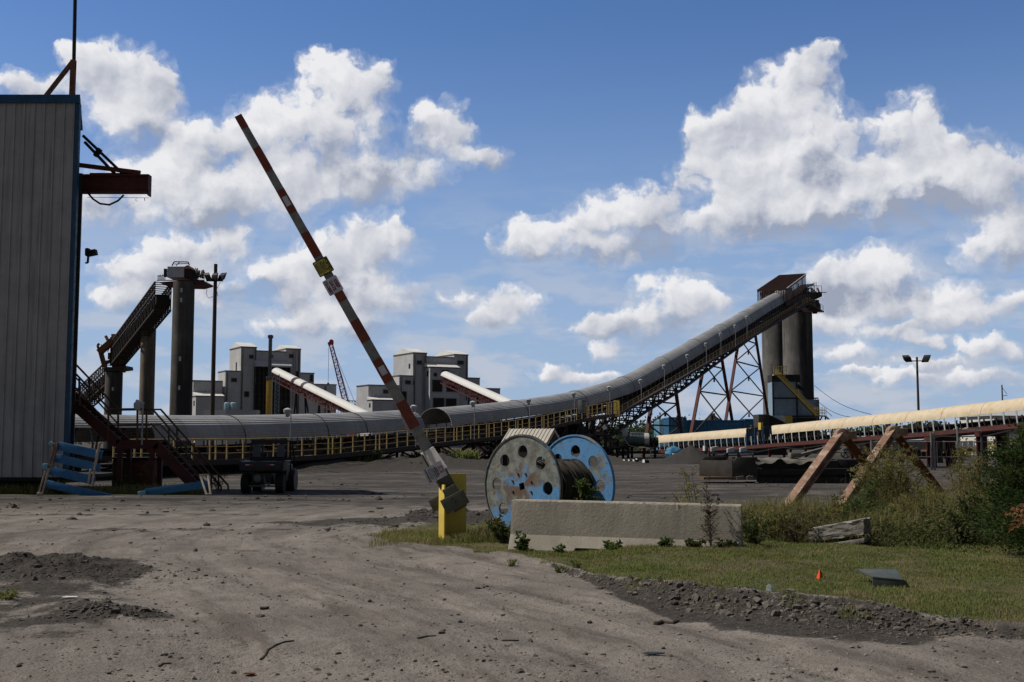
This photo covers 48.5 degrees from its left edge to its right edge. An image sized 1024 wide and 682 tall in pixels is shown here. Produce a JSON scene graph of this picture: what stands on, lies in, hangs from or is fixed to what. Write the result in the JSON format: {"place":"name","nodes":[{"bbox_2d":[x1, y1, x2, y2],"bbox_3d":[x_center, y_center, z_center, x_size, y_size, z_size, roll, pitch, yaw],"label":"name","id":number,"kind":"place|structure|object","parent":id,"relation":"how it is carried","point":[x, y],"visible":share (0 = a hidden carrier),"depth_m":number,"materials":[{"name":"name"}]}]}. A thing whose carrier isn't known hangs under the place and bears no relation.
{"place":"outdoors","nodes":[
{"label":"outdoors","id":0,"kind":"place"},
{"bbox_2d":[157,261,212,445],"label":"concrete tower","id":1,"kind":"structure","parent":0,"point":[185,282],"depth_m":169.54,"materials":[{"name":"grey paint"}]},
{"bbox_2d":[110,281,171,365],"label":"truss gallery","id":2,"kind":"object","parent":1,"relation":"on","point":[153,312],"visible":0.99,"depth_m":184.21,"materials":[{"name":"metal"}]},
{"bbox_2d":[204,410,259,444],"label":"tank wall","id":3,"kind":"structure","parent":0,"point":[235,412],"depth_m":224.74,"materials":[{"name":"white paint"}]},
{"bbox_2d":[192,342,336,445],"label":"mill building","id":4,"kind":"structure","parent":0,"point":[241,382],"depth_m":260.22,"materials":[{"name":"concrete"}]},
{"bbox_2d":[0,442,1023,681],"bbox_3d":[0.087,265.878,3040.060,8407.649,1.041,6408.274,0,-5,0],"label":"ground","id":5,"kind":"structure","parent":0,"point":[321,635],"depth_m":12.15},
{"bbox_2d":[0,587,19,599],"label":"grass tuft","id":6,"kind":"object","parent":5,"relation":"on","point":[5,595],"visible":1,"depth_m":12.38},
{"bbox_2d":[0,94,111,491],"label":"metal building","id":7,"kind":"structure","parent":5,"relation":"on","point":[41,184],"depth_m":37.34,"materials":[{"name":"grey"}]},
{"bbox_2d":[45,0,76,93],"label":"roof mast","id":8,"kind":"object","parent":7,"relation":"on","point":[71,65],"visible":0.8,"depth_m":39.31,"materials":[{"name":"metal"}]},
{"bbox_2d":[85,248,97,263],"bbox_3d":[-14.242,-2.878,38.518,0.383,0.521,0.260,0,-5,0],"label":"wall floodlight","id":9,"kind":"object","parent":7,"relation":"attached to","point":[90,252],"depth_m":38.41,"materials":[{"name":"black metal"}]},
{"bbox_2d":[79,135,151,205],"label":"hoist beam","id":10,"kind":"structure","parent":7,"relation":"attached to","point":[126,181],"depth_m":39.08,"materials":[{"name":"red metal"}]},
{"bbox_2d":[37,441,110,495],"bbox_3d":[-13.463,4.018,35.049,2.220,1.863,0.220,0,-5,0],"label":"blue rack","id":11,"kind":"object","parent":5,"relation":"on","point":[96,454],"visible":0.98,"depth_m":35.10,"materials":[{"name":"metal"}]},
{"bbox_2d":[0,482,212,494],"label":"grass","id":12,"kind":"structure","parent":5,"relation":"on","point":[32,489],"depth_m":36.36,"materials":[{"name":"plant"}]},
{"bbox_2d":[96,334,132,447],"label":"concrete tower","id":13,"kind":"structure","parent":5,"relation":"on","point":[113,382],"depth_m":204.81,"materials":[{"name":"grey paint"}]},
{"bbox_2d":[75,360,109,413],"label":"truss gallery","id":14,"kind":"object","parent":13,"relation":"attached to","point":[100,382],"visible":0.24,"depth_m":216.80,"materials":[{"name":"metal"}]},
{"bbox_2d":[111,457,156,488],"bbox_3d":[-13.281,4.672,40.246,1.720,1.111,1.720,0,-5,0],"label":"rusty tank","id":15,"kind":"object","parent":5,"relation":"on","point":[140,468],"visible":0.52,"depth_m":39.58,"materials":[{"name":"metal"}]},
{"bbox_2d":[138,329,155,414],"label":"concrete tower","id":16,"kind":"structure","parent":5,"relation":"on","point":[147,372],"depth_m":187.34,"materials":[{"name":"concrete"}]},
{"bbox_2d":[75,365,228,490],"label":"steel staircase","id":17,"kind":"structure","parent":5,"relation":"on","point":[164,450],"depth_m":38.38,"materials":[{"name":"metal"}]},
{"bbox_2d":[134,400,144,444],"bbox_3d":[-12.517,2.716,38.108,0.340,1.508,0.260,0,-5,0],"label":"stair lamp","id":18,"kind":"object","parent":17,"relation":"attached to","point":[138,404],"visible":1,"depth_m":38.07,"materials":[{"name":"metal"}]},
{"bbox_2d":[138,474,211,494],"bbox_3d":[-10.528,4.510,35.613,2.360,0.696,0.330,0,-5,0],"label":"fallen blue rack","id":19,"kind":"object","parent":5,"relation":"on","point":[202,484],"visible":0.95,"depth_m":35.70,"materials":[{"name":"metal"}]},
{"bbox_2d":[204,264,226,444],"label":"floodlight pole","id":20,"kind":"object","parent":5,"relation":"on","point":[214,278],"visible":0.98,"depth_m":82.24,"materials":[{"name":"black metal"}]},
{"bbox_2d":[211,473,227,491],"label":"weed","id":21,"kind":"object","parent":5,"relation":"on","point":[217,483],"visible":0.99,"depth_m":37.99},
{"bbox_2d":[0,508,504,624],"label":"mud lumps","id":22,"kind":"object","parent":5,"relation":"on","point":[105,601],"visible":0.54,"depth_m":13.51,"materials":[{"name":"soil"}]},
{"bbox_2d":[238,439,297,492],"bbox_3d":[-8.106,4.188,38.031,1.525,1.805,2.799,0,-5,0],"label":"utility vehicle","id":23,"kind":"object","parent":5,"relation":"on","point":[278,472],"visible":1,"depth_m":37.10,"materials":[{"name":"black metal"}]},
{"bbox_2d":[266,335,273,438],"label":"crane mast","id":24,"kind":"object","parent":5,"relation":"on","point":[269,383],"visible":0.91,"depth_m":149.69,"materials":[{"name":"grey metal"}]},
{"bbox_2d":[274,374,279,414],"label":"lattice ladder","id":25,"kind":"object","parent":5,"relation":"on","point":[277,395],"visible":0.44,"depth_m":151.92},
{"bbox_2d":[272,368,368,439],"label":"incline conveyor","id":26,"kind":"object","parent":5,"relation":"on","point":[328,399],"visible":0.73,"depth_m":226.48,"materials":[{"name":"metal"}]},
{"bbox_2d":[327,339,355,436],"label":"crane boom","id":27,"kind":"object","parent":5,"relation":"on","point":[330,342],"visible":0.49,"depth_m":300.42,"materials":[{"name":"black metal"}]},
{"bbox_2d":[235,114,468,539],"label":"barrier gate","id":28,"kind":"structure","parent":5,"relation":"on","point":[450,502],"depth_m":19.54,"materials":[{"name":"metal"}]},
{"bbox_2d":[299,441,481,460],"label":"bank weeds","id":29,"kind":"object","parent":5,"relation":"on","point":[465,455],"visible":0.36,"depth_m":69.51,"materials":[{"name":"green plant"}]},
{"bbox_2d":[356,348,500,447],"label":"mill building","id":30,"kind":"structure","parent":5,"relation":"on","point":[417,377],"depth_m":261.44,"materials":[{"name":"concrete"}]},
{"bbox_2d":[432,380,442,391],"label":"window","id":31,"kind":"structure","parent":30,"relation":"in","point":[436,386],"depth_m":260.65,"materials":[{"name":"black glass"}]},
{"bbox_2d":[433,398,444,407],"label":"window","id":32,"kind":"structure","parent":30,"relation":"in","point":[437,402],"depth_m":260.53,"materials":[{"name":"black glass"}]},
{"bbox_2d":[446,398,456,406],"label":"window","id":33,"kind":"structure","parent":30,"relation":"in","point":[450,402],"depth_m":262.12,"materials":[{"name":"black glass"}]},
{"bbox_2d":[366,521,510,546],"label":"rough grass","id":34,"kind":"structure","parent":5,"relation":"on","point":[482,532],"depth_m":19.35,"materials":[{"name":"plant"}]},
{"bbox_2d":[63,273,823,480],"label":"covered conveyor","id":35,"kind":"object","parent":5,"relation":"on","point":[786,299],"visible":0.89,"depth_m":86.06,"materials":[{"name":"grey metal"}]},
{"bbox_2d":[283,408,292,439],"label":"walkway lamp","id":36,"kind":"object","parent":35,"relation":"attached to","point":[287,412],"visible":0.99,"depth_m":59.79,"materials":[{"name":"metal"}]},
{"bbox_2d":[578,400,585,420],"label":"control box","id":37,"kind":"object","parent":35,"relation":"on","point":[581,406],"visible":1,"depth_m":97.82,"materials":[{"name":"grey metal"}]},
{"bbox_2d":[0,455,947,531],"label":"yard lumps","id":38,"kind":"object","parent":5,"relation":"on","point":[717,498],"visible":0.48,"depth_m":31.21,"materials":[{"name":"stone"}]},
{"bbox_2d":[440,371,510,447],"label":"incline conveyor","id":39,"kind":"object","parent":5,"relation":"on","point":[478,392],"visible":0.7,"depth_m":232.99,"materials":[{"name":"metal"}]},
{"bbox_2d":[485,514,510,542],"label":"weed","id":40,"kind":"object","parent":5,"relation":"on","point":[500,531],"visible":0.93,"depth_m":18.55,"materials":[{"name":"green plant"}]},
{"bbox_2d":[75,419,959,444],"bbox_3d":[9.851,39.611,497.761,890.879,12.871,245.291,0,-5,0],"label":"wood","id":41,"kind":"object","parent":5,"relation":"on","point":[833,430],"visible":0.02,"depth_m":425.70,"materials":[{"name":"green plant"}]},
{"bbox_2d":[513,531,529,550],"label":"weed","id":42,"kind":"object","parent":5,"relation":"on","point":[522,543],"visible":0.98,"depth_m":17.02,"materials":[{"name":"green plant"}]},
{"bbox_2d":[501,428,560,465],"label":"carport","id":43,"kind":"object","parent":5,"relation":"on","point":[549,437],"visible":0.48,"depth_m":70.88,"materials":[{"name":"grey paint"}]},
{"bbox_2d":[484,434,614,526],"bbox_3d":[0.684,2.633,20.796,1.844,1.844,1.542,-5,-7,43],"label":"cable reel","id":44,"kind":"object","parent":5,"relation":"on","point":[548,476],"visible":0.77,"depth_m":20.57,"materials":[{"name":"paint"}]},
{"bbox_2d":[473,416,629,458],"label":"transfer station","id":45,"kind":"object","parent":5,"relation":"on","point":[579,429],"visible":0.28,"depth_m":101.57,"materials":[{"name":"metal"}]},
{"bbox_2d":[572,477,601,500],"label":"weed","id":46,"kind":"object","parent":5,"relation":"on","point":[580,483],"visible":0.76,"depth_m":19.54,"materials":[{"name":"green plant"}]},
{"bbox_2d":[602,540,622,550],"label":"weed","id":47,"kind":"object","parent":5,"relation":"on","point":[608,545],"visible":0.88,"depth_m":16.61,"materials":[{"name":"green plant"}]},
{"bbox_2d":[508,499,742,551],"bbox_3d":[1.690,2.829,17.094,3.472,0.853,0.621,-1,-5,16],"label":"concrete barrier","id":48,"kind":"object","parent":5,"relation":"on","point":[547,525],"visible":0.76,"depth_m":17.00,"materials":[{"name":"grey concrete"}]},
{"bbox_2d":[619,429,658,458],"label":"drive motor","id":49,"kind":"object","parent":5,"relation":"on","point":[642,440],"visible":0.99,"depth_m":105.14,"materials":[{"name":"grey paint"}]},
{"bbox_2d":[654,419,663,449],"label":"pale container","id":50,"kind":"object","parent":5,"relation":"on","point":[660,429],"visible":0.44,"depth_m":145.57,"materials":[{"name":"metal"}]},
{"bbox_2d":[657,536,674,546],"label":"weed","id":51,"kind":"object","parent":5,"relation":"on","point":[667,542],"visible":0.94,"depth_m":16.56,"materials":[{"name":"green plant"}]},
{"bbox_2d":[654,619,678,624],"bbox_3d":[1.493,2.718,11.000,0.138,0.040,0.290,-3,-6,34],"label":"stick","id":52,"kind":"object","parent":5,"relation":"on","point":[665,621],"visible":1,"depth_m":10.99,"materials":[{"name":"brown wood"}]},
{"bbox_2d":[584,413,753,450],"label":"brush","id":53,"kind":"object","parent":5,"relation":"on","point":[638,429],"visible":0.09,"depth_m":154.37,"materials":[{"name":"plant"}]},
{"bbox_2d":[665,446,681,456],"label":"blue tarp bundle","id":54,"kind":"object","parent":5,"relation":"on","point":[671,450],"visible":0.47,"depth_m":92.25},
{"bbox_2d":[665,441,686,449],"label":"shipping container","id":55,"kind":"object","parent":5,"relation":"on","point":[666,443],"visible":0.19,"depth_m":140.47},
{"bbox_2d":[662,417,686,434],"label":"shipping container","id":56,"kind":"object","parent":55,"relation":"on","point":[668,421],"visible":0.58,"depth_m":140.62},
{"bbox_2d":[654,445,707,463],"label":"coal pile","id":57,"kind":"object","parent":5,"relation":"on","point":[691,454],"visible":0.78,"depth_m":82.52,"materials":[{"name":"gravel"}]},
{"bbox_2d":[673,467,702,502],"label":"weed","id":58,"kind":"object","parent":5,"relation":"on","point":[688,487],"visible":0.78,"depth_m":17.97,"materials":[{"name":"green plant"}]},
{"bbox_2d":[365,529,1023,623],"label":"grass","id":59,"kind":"structure","parent":5,"relation":"on","point":[862,590],"depth_m":14.19,"materials":[{"name":"plant"}]},
{"bbox_2d":[684,538,706,546],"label":"weed","id":60,"kind":"object","parent":5,"relation":"on","point":[694,543],"visible":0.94,"depth_m":16.39,"materials":[{"name":"green plant"}]},
{"bbox_2d":[696,474,722,546],"bbox_3d":[2.847,2.455,16.452,0.400,1.085,0.472,-3,-6,33],"label":"weed","id":61,"kind":"object","parent":5,"relation":"on","point":[708,519],"visible":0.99,"depth_m":16.46,"materials":[{"name":"green plant"}]},
{"bbox_2d":[687,438,744,453],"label":"shipping container","id":62,"kind":"object","parent":5,"relation":"on","point":[719,441],"visible":0.33,"depth_m":144.49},
{"bbox_2d":[687,420,744,437],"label":"shipping container","id":63,"kind":"object","parent":62,"relation":"on","point":[712,425],"visible":0.43,"depth_m":144.63,"materials":[{"name":"metal"}]},
{"bbox_2d":[716,536,738,547],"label":"weed","id":64,"kind":"object","parent":5,"relation":"on","point":[727,543],"visible":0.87,"depth_m":16.34,"materials":[{"name":"green plant"}]},
{"bbox_2d":[741,419,753,452],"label":"shipping container","id":65,"kind":"object","parent":5,"relation":"on","point":[748,422],"visible":0.2,"depth_m":151.58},
{"bbox_2d":[472,547,1023,637],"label":"bank grass","id":66,"kind":"structure","parent":5,"relation":"on","point":[486,550],"depth_m":11.79,"materials":[{"name":"plant"}]},
{"bbox_2d":[743,517,776,544],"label":"weed","id":67,"kind":"object","parent":5,"relation":"on","point":[753,536],"visible":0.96,"depth_m":17.13,"materials":[{"name":"green plant"}]},
{"bbox_2d":[753,414,786,454],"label":"hopper block","id":68,"kind":"structure","parent":5,"relation":"on","point":[767,420],"depth_m":130.87,"materials":[{"name":"metal"}]},
{"bbox_2d":[748,500,794,540],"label":"weed","id":69,"kind":"object","parent":5,"relation":"on","point":[778,526],"visible":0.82,"depth_m":18.35,"materials":[{"name":"green plant"}]},
{"bbox_2d":[760,291,782,413],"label":"concrete silo","id":70,"kind":"object","parent":5,"relation":"on","point":[772,347],"visible":0.19,"depth_m":221.36,"materials":[{"name":"concrete"}]},
{"bbox_2d":[696,447,858,482],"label":"mining machine","id":71,"kind":"object","parent":5,"relation":"on","point":[792,467],"visible":0.82,"depth_m":45.29,"materials":[{"name":"metal"}]},
{"bbox_2d":[549,562,1023,640],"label":"bank clods","id":72,"kind":"object","parent":5,"relation":"on","point":[769,603],"visible":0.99,"depth_m":10.97,"materials":[{"name":"grey soil"}]},
{"bbox_2d":[776,516,818,542],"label":"weed","id":73,"kind":"object","parent":5,"relation":"on","point":[793,535],"visible":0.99,"depth_m":18.21,"materials":[{"name":"plant"}]},
{"bbox_2d":[782,286,826,397],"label":"concrete silo","id":74,"kind":"object","parent":5,"relation":"on","point":[797,333],"visible":0.44,"depth_m":213.33,"materials":[{"name":"concrete"}]},
{"bbox_2d":[808,495,848,523],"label":"weed","id":75,"kind":"object","parent":5,"relation":"on","point":[832,509],"visible":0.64,"depth_m":20.63,"materials":[{"name":"green plant"}]},
{"bbox_2d":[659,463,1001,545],"bbox_3d":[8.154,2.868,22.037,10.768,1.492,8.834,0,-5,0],"label":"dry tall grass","id":76,"kind":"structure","parent":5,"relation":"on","point":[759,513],"depth_m":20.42,"materials":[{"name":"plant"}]},
{"bbox_2d":[782,428,885,509],"bbox_3d":[8.067,3.246,27.729,6.613,2.239,0.556,5,-7,-45],"label":"rusty trestle","id":77,"kind":"object","parent":5,"relation":"on","point":[824,457],"visible":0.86,"depth_m":27.19,"materials":[{"name":"metal"}]},
{"bbox_2d":[660,464,1013,545],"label":"tall grass","id":78,"kind":"structure","parent":5,"relation":"on","point":[822,522],"depth_m":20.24,"materials":[{"name":"plant"}]},
{"bbox_2d":[651,398,1023,468],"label":"tan conveyor","id":79,"kind":"object","parent":5,"relation":"on","point":[997,430],"visible":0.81,"depth_m":75.37,"materials":[{"name":"metal"}]},
{"bbox_2d":[807,517,871,543],"bbox_3d":[5.233,3.084,18.195,0.935,0.538,0.437,-3,-6,34],"label":"concrete block","id":80,"kind":"object","parent":5,"relation":"on","point":[851,528],"depth_m":18.01,"materials":[{"name":"concrete"}]},
{"bbox_2d":[830,490,865,516],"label":"weed","id":81,"kind":"object","parent":5,"relation":"on","point":[859,501],"visible":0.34,"depth_m":21.32,"materials":[{"name":"green plant"}]},
{"bbox_2d":[851,472,887,513],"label":"weed","id":82,"kind":"object","parent":5,"relation":"on","point":[868,490],"visible":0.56,"depth_m":22.39,"materials":[{"name":"green plant"}]},
{"bbox_2d":[849,439,911,509],"bbox_3d":[7.558,2.861,23.464,1.254,1.718,1.301,-5,-7,44],"label":"weed","id":83,"kind":"object","parent":5,"relation":"on","point":[889,481],"visible":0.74,"depth_m":23.33,"materials":[{"name":"green plant"}]},
{"bbox_2d":[858,569,903,587],"bbox_3d":[4.176,2.691,12.774,0.471,0.223,0.581,0,-5,0],"label":"utility box lid","id":84,"kind":"object","parent":5,"relation":"on","point":[887,577],"visible":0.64,"depth_m":12.57,"materials":[{"name":"concrete"}]},
{"bbox_2d":[742,493,1023,554],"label":"undergrowth","id":85,"kind":"object","parent":5,"relation":"on","point":[812,516],"visible":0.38,"depth_m":18.52,"materials":[{"name":"green plant"}]},
{"bbox_2d":[847,436,926,458],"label":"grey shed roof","id":86,"kind":"structure","parent":5,"relation":"on","point":[918,452],"depth_m":104.51,"materials":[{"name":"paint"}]},
{"bbox_2d":[839,425,947,504],"bbox_3d":[9.942,3.358,29.541,6.222,2.322,0.546,4,-7,-41],"label":"rusty trestle","id":87,"kind":"object","parent":5,"relation":"on","point":[891,434],"visible":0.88,"depth_m":29.55,"materials":[{"name":"rusty steel"}]},
{"bbox_2d":[880,444,930,504],"bbox_3d":[8.328,2.956,23.987,1.084,1.628,1.175,0,-5,0],"label":"weed","id":88,"kind":"object","parent":5,"relation":"on","point":[903,469],"visible":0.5,"depth_m":23.84,"materials":[{"name":"green plant"}]},
{"bbox_2d":[889,493,933,521],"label":"weed","id":89,"kind":"object","parent":5,"relation":"on","point":[904,501],"visible":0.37,"depth_m":20.27,"materials":[{"name":"green plant"}]},
{"bbox_2d":[902,355,930,424],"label":"floodlight pole","id":90,"kind":"object","parent":5,"relation":"on","point":[907,358],"visible":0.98,"depth_m":150.00,"materials":[{"name":"black metal"}]},
{"bbox_2d":[884,512,956,541],"bbox_3d":[6.760,3.060,18.726,1.028,0.523,1.046,2,-5,-18],"label":"weed","id":91,"kind":"object","parent":5,"relation":"on","point":[905,521],"visible":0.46,"depth_m":18.62,"materials":[{"name":"green plant"}]},
{"bbox_2d":[903,474,948,514],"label":"weed","id":92,"kind":"object","parent":5,"relation":"on","point":[918,488],"visible":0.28,"depth_m":22.95,"materials":[{"name":"green plant"}]},
{"bbox_2d":[838,435,1018,457],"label":"yard brush","id":93,"kind":"object","parent":5,"relation":"on","point":[991,445],"visible":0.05,"depth_m":112.33,"materials":[{"name":"green plant"}]},
{"bbox_2d":[911,484,965,512],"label":"weed","id":94,"kind":"object","parent":5,"relation":"on","point":[934,491],"visible":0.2,"depth_m":20.91,"materials":[{"name":"green plant"}]},
{"bbox_2d":[859,422,1020,462],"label":"pipe rack","id":95,"kind":"object","parent":5,"relation":"on","point":[941,446],"visible":0.09,"depth_m":88.02,"materials":[{"name":"metal"}]},
{"bbox_2d":[870,426,1018,469],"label":"wire fence","id":96,"kind":"object","parent":5,"relation":"on","point":[932,456],"visible":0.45,"depth_m":65.69,"materials":[{"name":"metal"}]},
{"bbox_2d":[921,442,974,459],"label":"white trailer","id":97,"kind":"object","parent":5,"relation":"on","point":[966,444],"visible":0.12,"depth_m":97.61,"materials":[{"name":"paint"}]},
{"bbox_2d":[928,512,992,546],"bbox_3d":[7.205,2.975,17.967,0.853,0.589,1.084,-5,-7,43],"label":"weed","id":98,"kind":"object","parent":5,"relation":"on","point":[952,517],"visible":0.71,"depth_m":17.91,"materials":[{"name":"green plant"}]},
{"bbox_2d":[939,443,986,510],"bbox_3d":[8.682,2.774,21.843,0.966,1.642,0.811,1,-5,-15],"label":"weed","id":99,"kind":"object","parent":5,"relation":"on","point":[959,464],"visible":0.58,"depth_m":21.91,"materials":[{"name":"green plant"}]},
{"bbox_2d":[956,446,991,501],"bbox_3d":[8.605,2.716,21.022,0.766,1.613,0.852,0,-5,0],"label":"weed","id":100,"kind":"object","parent":5,"relation":"on","point":[975,469],"visible":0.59,"depth_m":20.99,"materials":[{"name":"green plant"}]},
{"bbox_2d":[954,489,1005,539],"bbox_3d":[7.790,2.854,18.747,1.036,0.921,1.082,5,-7,-44],"label":"weed","id":101,"kind":"object","parent":5,"relation":"on","point":[971,508],"visible":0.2,"depth_m":18.70,"materials":[{"name":"green plant"}]},
{"bbox_2d":[965,421,1023,555],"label":"evergreen shrub","id":102,"kind":"object","parent":5,"relation":"on","point":[1007,489],"visible":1,"depth_m":15.47,"materials":[{"name":"plant"}]},
{"bbox_2d":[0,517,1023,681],"bbox_3d":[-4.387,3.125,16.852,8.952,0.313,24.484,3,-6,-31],"label":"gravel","id":103,"kind":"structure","parent":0,"point":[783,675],"depth_m":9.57,"materials":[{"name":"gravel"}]},
{"bbox_2d":[0,0,1023,437],"label":"sky","id":104,"kind":"structure","parent":0,"point":[558,196],"materials":[{"name":"blue"}]},
{"bbox_2d":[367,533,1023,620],"bbox_3d":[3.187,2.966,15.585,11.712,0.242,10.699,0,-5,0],"label":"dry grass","id":105,"kind":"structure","parent":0,"point":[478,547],"depth_m":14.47,"materials":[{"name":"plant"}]},
{"bbox_2d":[767,375,819,449],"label":"silo building","id":106,"kind":"structure","parent":0,"point":[783,399],"depth_m":204.91,"materials":[{"name":"black metal"}]},
{"bbox_2d":[785,418,816,449],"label":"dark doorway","id":107,"kind":"structure","parent":106,"relation":"in","point":[794,420],"depth_m":203.94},
{"bbox_2d":[772,366,831,432],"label":"yellow staircase","id":108,"kind":"structure","parent":106,"relation":"attached to","point":[781,378],"depth_m":202.93,"materials":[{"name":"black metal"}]},
{"bbox_2d":[959,410,1023,454],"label":"pale shed","id":109,"kind":"structure","parent":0,"point":[986,417],"depth_m":131.21,"materials":[{"name":"white paint"}]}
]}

